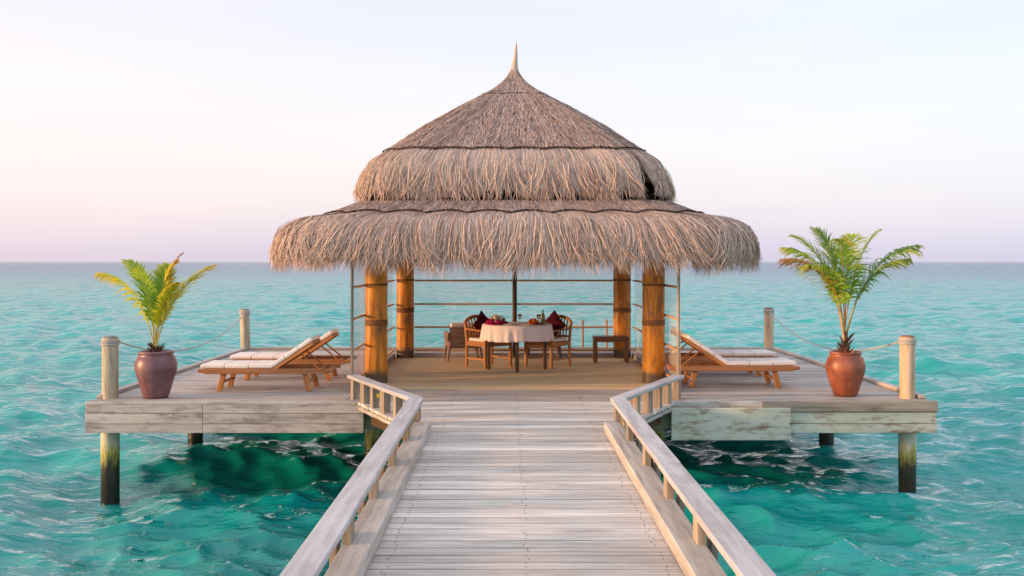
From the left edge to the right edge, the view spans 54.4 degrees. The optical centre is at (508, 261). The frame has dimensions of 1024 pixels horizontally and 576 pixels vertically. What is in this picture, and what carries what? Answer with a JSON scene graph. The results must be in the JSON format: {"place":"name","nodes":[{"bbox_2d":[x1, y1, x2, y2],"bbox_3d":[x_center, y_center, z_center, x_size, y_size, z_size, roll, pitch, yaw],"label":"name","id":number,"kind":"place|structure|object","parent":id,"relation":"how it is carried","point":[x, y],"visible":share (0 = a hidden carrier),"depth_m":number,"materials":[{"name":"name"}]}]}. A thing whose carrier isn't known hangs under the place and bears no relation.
{"place":"outdoors","nodes":[
{"label":"outdoors","id":0,"kind":"place"},
{"bbox_2d":[85,347,937,439],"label":"deck","id":1,"kind":"structure","parent":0,"point":[728,405],"depth_m":12.56,"materials":[{"name":"grey wood"}]},
{"bbox_2d":[94,252,216,398],"bbox_3d":[-4.569,0.814,12.969,1.563,1.902,0.747,0,0,0],"label":"potted palm","id":2,"kind":"object","parent":1,"relation":"on","point":[155,367],"visible":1,"depth_m":12.87,"materials":[{"name":"green plant"}]},
{"bbox_2d":[197,335,340,391],"bbox_3d":[-3.310,1.405,13.860,1.840,0.742,0.652,0,0,0],"label":"sun lounger","id":3,"kind":"object","parent":1,"relation":"on","point":[233,368],"visible":1,"depth_m":13.58,"materials":[{"name":"brown wood"}]},
{"bbox_2d":[230,328,356,379],"bbox_3d":[-3.270,1.405,15.140,1.840,0.742,0.652,0,0,0],"label":"sun lounger","id":4,"kind":"object","parent":1,"relation":"on","point":[326,338],"visible":0.73,"depth_m":14.86,"materials":[{"name":"white wood"}]},
{"bbox_2d":[268,42,761,391],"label":"pavilion","id":5,"kind":"structure","parent":1,"relation":"on","point":[514,167],"depth_m":14.20,"materials":[{"name":"beige plant"}]},
{"bbox_2d":[443,323,482,360],"bbox_3d":[-0.827,1.429,17.984,0.648,0.675,0.597,0,0,-10],"label":"wicker chair","id":6,"kind":"object","parent":5,"relation":"on","point":[454,337],"visible":0.61,"depth_m":17.70,"materials":[{"name":"wicker"}]},
{"bbox_2d":[463,315,511,368],"bbox_3d":[-0.358,1.335,16.822,0.595,0.858,0.658,0,0,-40],"label":"armchair","id":7,"kind":"object","parent":5,"relation":"on","point":[476,340],"visible":0.6,"depth_m":16.77,"materials":[{"name":"brown wood"}]},
{"bbox_2d":[473,310,488,333],"bbox_3d":[-0.440,1.070,16.930,0.150,0.360,0.360,-13,36,39],"label":"throw pillow","id":8,"kind":"object","parent":7,"relation":"on","point":[480,320],"visible":0.49,"depth_m":16.84,"materials":[{"name":"red fabric"}]},
{"bbox_2d":[487,341,546,371],"bbox_3d":[0.135,1.397,16.350,1.100,0.735,1.100,0,0,0],"label":"table","id":9,"kind":"object","parent":5,"relation":"on","point":[517,355],"visible":0.44,"depth_m":16.32,"materials":[{"name":"brown wood"}]},
{"bbox_2d":[480,322,553,342],"bbox_3d":[0.135,1.153,16.356,1.233,0.269,1.222,0,0,0],"label":"tablecloth","id":10,"kind":"object","parent":9,"relation":"on","point":[518,332],"visible":0.81,"depth_m":15.85,"materials":[{"name":"white fabric"}]},
{"bbox_2d":[485,314,507,324],"bbox_3d":[-0.194,0.935,16.120,0.407,0.164,0.424,0,0,0],"label":"flower bouquet","id":11,"kind":"object","parent":10,"relation":"on","point":[496,320],"visible":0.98,"depth_m":16.03,"materials":[{"name":"pink plant"}]},
{"bbox_2d":[527,318,540,324],"bbox_3d":[0.414,0.966,16.137,0.226,0.102,0.281,0,0,36],"label":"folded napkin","id":12,"kind":"object","parent":10,"relation":"on","point":[532,321],"visible":0.94,"depth_m":16.10,"materials":[{"name":"orange fabric"}]},
{"bbox_2d":[540,310,544,324],"bbox_3d":[0.550,0.897,16.140,0.076,0.240,0.076,0,0,0],"label":"bottle","id":13,"kind":"object","parent":10,"relation":"on","point":[542,319],"visible":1,"depth_m":16.11,"materials":[{"name":"green glass"}]},
{"bbox_2d":[524,315,572,368],"bbox_3d":[0.673,1.335,16.822,0.595,0.858,0.658,0,0,40],"label":"armchair","id":14,"kind":"object","parent":5,"relation":"on","point":[558,340],"visible":0.57,"depth_m":16.76,"materials":[{"name":"brown wood"}]},
{"bbox_2d":[545,310,565,335],"bbox_3d":[0.755,1.070,16.930,0.360,0.360,0.150,-45,-28,15],"label":"throw pillow","id":15,"kind":"object","parent":14,"relation":"on","point":[555,320],"visible":0.64,"depth_m":16.86,"materials":[{"name":"red fabric"}]},
{"bbox_2d":[592,335,629,362],"bbox_3d":[1.790,1.536,17.500,0.620,0.454,0.360,0,0,0],"label":"bench","id":16,"kind":"object","parent":5,"relation":"on","point":[611,338],"visible":1,"depth_m":17.33,"materials":[{"name":"brown wood"}]},
{"bbox_2d":[324,394,726,575],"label":"boardwalk","id":17,"kind":"structure","parent":1,"relation":"attached to","point":[521,488],"depth_m":7.20,"materials":[{"name":"grey wood"}]},
{"bbox_2d":[279,374,423,575],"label":"railing","id":18,"kind":"object","parent":17,"relation":"attached to","point":[319,547],"visible":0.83,"depth_m":6.98,"materials":[{"name":"grey wood"}]},
{"bbox_2d":[610,375,775,575],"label":"railing","id":19,"kind":"object","parent":17,"relation":"attached to","point":[732,545],"visible":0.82,"depth_m":6.98,"materials":[{"name":"grey wood"}]},
{"bbox_2d":[582,319,607,346],"bbox_3d":[1.730,2.165,20.059,0.522,2.010,0.092,0,0,0],"label":"swim ladder","id":20,"kind":"object","parent":1,"relation":"attached to","point":[583,332],"visible":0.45,"depth_m":20.04,"materials":[{"name":"silver wood"}]},
{"bbox_2d":[665,327,777,376],"bbox_3d":[3.220,1.405,15.620,1.840,0.742,0.652,0,0,0],"label":"sun lounger","id":21,"kind":"object","parent":1,"relation":"on","point":[743,353],"visible":0.48,"depth_m":15.34,"materials":[{"name":"white wood"}]},
{"bbox_2d":[664,333,799,387],"bbox_3d":[3.140,1.405,14.220,1.840,0.742,0.652,0,0,0],"label":"sun lounger","id":22,"kind":"object","parent":1,"relation":"on","point":[718,362],"visible":0.97,"depth_m":13.94,"materials":[{"name":"brown wood"}]},
{"bbox_2d":[777,226,924,396],"bbox_3d":[4.495,0.636,13.108,1.957,2.259,1.168,0,0,0],"label":"potted palm","id":23,"kind":"object","parent":1,"relation":"on","point":[845,367],"visible":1,"depth_m":13.04,"materials":[{"name":"green plant"}]},
{"bbox_2d":[0,262,1023,575],"bbox_3d":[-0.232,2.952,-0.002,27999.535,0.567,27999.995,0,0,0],"label":"sea","id":24,"kind":"structure","parent":0,"point":[260,504],"depth_m":16.94,"materials":[{"name":"teal liquid"}]},
{"bbox_2d":[100,336,119,504],"bbox_3d":[-5.170,2.869,12.930,0.239,3.802,0.239,0,0,0],"label":"pile","id":25,"kind":"object","parent":24,"relation":"in","point":[110,468],"visible":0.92,"depth_m":12.84,"materials":[{"name":"wood"}]},
{"bbox_2d":[120,313,244,350],"bbox_3d":[-5.180,1.230,16.490,0.019,0.381,7.028,0,0,-2],"label":"rope","id":26,"kind":"object","parent":25,"relation":"attached to","point":[186,348],"visible":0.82,"depth_m":16.23,"materials":[{"name":"beige fabric"}]},
{"bbox_2d":[188,433,202,444],"bbox_3d":[-5.030,3.370,16.000,0.243,2.800,0.243,0,0,0],"label":"pile","id":27,"kind":"object","parent":24,"relation":"in","point":[195,438],"visible":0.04,"depth_m":15.90,"materials":[{"name":"brown wood"}]},
{"bbox_2d":[239,309,250,347],"bbox_3d":[-5.275,2.861,20.120,0.332,3.825,0.223,0,0,0],"label":"pile","id":28,"kind":"object","parent":24,"relation":"in","point":[245,329],"visible":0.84,"depth_m":20.04,"materials":[{"name":"wood"}]},
{"bbox_2d":[365,429,381,456],"bbox_3d":[-1.930,3.370,14.200,0.244,2.800,0.244,0,0,0],"label":"pile","id":29,"kind":"object","parent":24,"relation":"in","point":[372,436],"visible":0.14,"depth_m":14.09,"materials":[{"name":"brown wood"}]},
{"bbox_2d":[651,429,664,467],"bbox_3d":[2.100,3.370,14.200,0.245,2.800,0.245,0,0,0],"label":"pile","id":30,"kind":"object","parent":24,"relation":"in","point":[660,433],"visible":0.05,"depth_m":14.10,"materials":[{"name":"brown wood"}]},
{"bbox_2d":[763,308,773,349],"bbox_3d":[5.250,2.849,20.120,0.220,3.842,0.220,0,0,0],"label":"pile","id":31,"kind":"object","parent":24,"relation":"in","point":[768,329],"visible":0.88,"depth_m":20.04,"materials":[{"name":"wood"}]},
{"bbox_2d":[819,433,833,445],"bbox_3d":[5.130,3.370,16.100,0.244,2.800,0.244,0,0,0],"label":"pile","id":32,"kind":"object","parent":24,"relation":"in","point":[826,438],"visible":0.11,"depth_m":16.00,"materials":[{"name":"brown wood"}]},
{"bbox_2d":[898,335,916,492],"bbox_3d":[5.170,2.864,12.930,0.225,3.812,0.225,0,0,0],"label":"pile","id":33,"kind":"object","parent":24,"relation":"in","point":[907,462],"visible":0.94,"depth_m":12.85,"materials":[{"name":"wood"}]},
{"bbox_2d":[770,313,897,350],"bbox_3d":[5.155,1.215,16.490,0.019,0.392,7.026,0,0,1],"label":"rope","id":34,"kind":"object","parent":33,"relation":"attached to","point":[832,348],"visible":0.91,"depth_m":15.88,"materials":[{"name":"beige fabric"}]},
{"bbox_2d":[0,0,1023,261],"label":"sky","id":35,"kind":"structure","parent":0,"point":[143,130],"materials":[{"name":"white"}]},
{"bbox_2d":[528,331,561,360],"bbox_3d":[0.618,1.429,18.034,0.649,0.675,0.597,0,0,8],"label":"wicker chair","id":36,"kind":"object","parent":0,"point":[558,351],"visible":0.12,"depth_m":17.81,"materials":[{"name":"wicker"}]}
]}

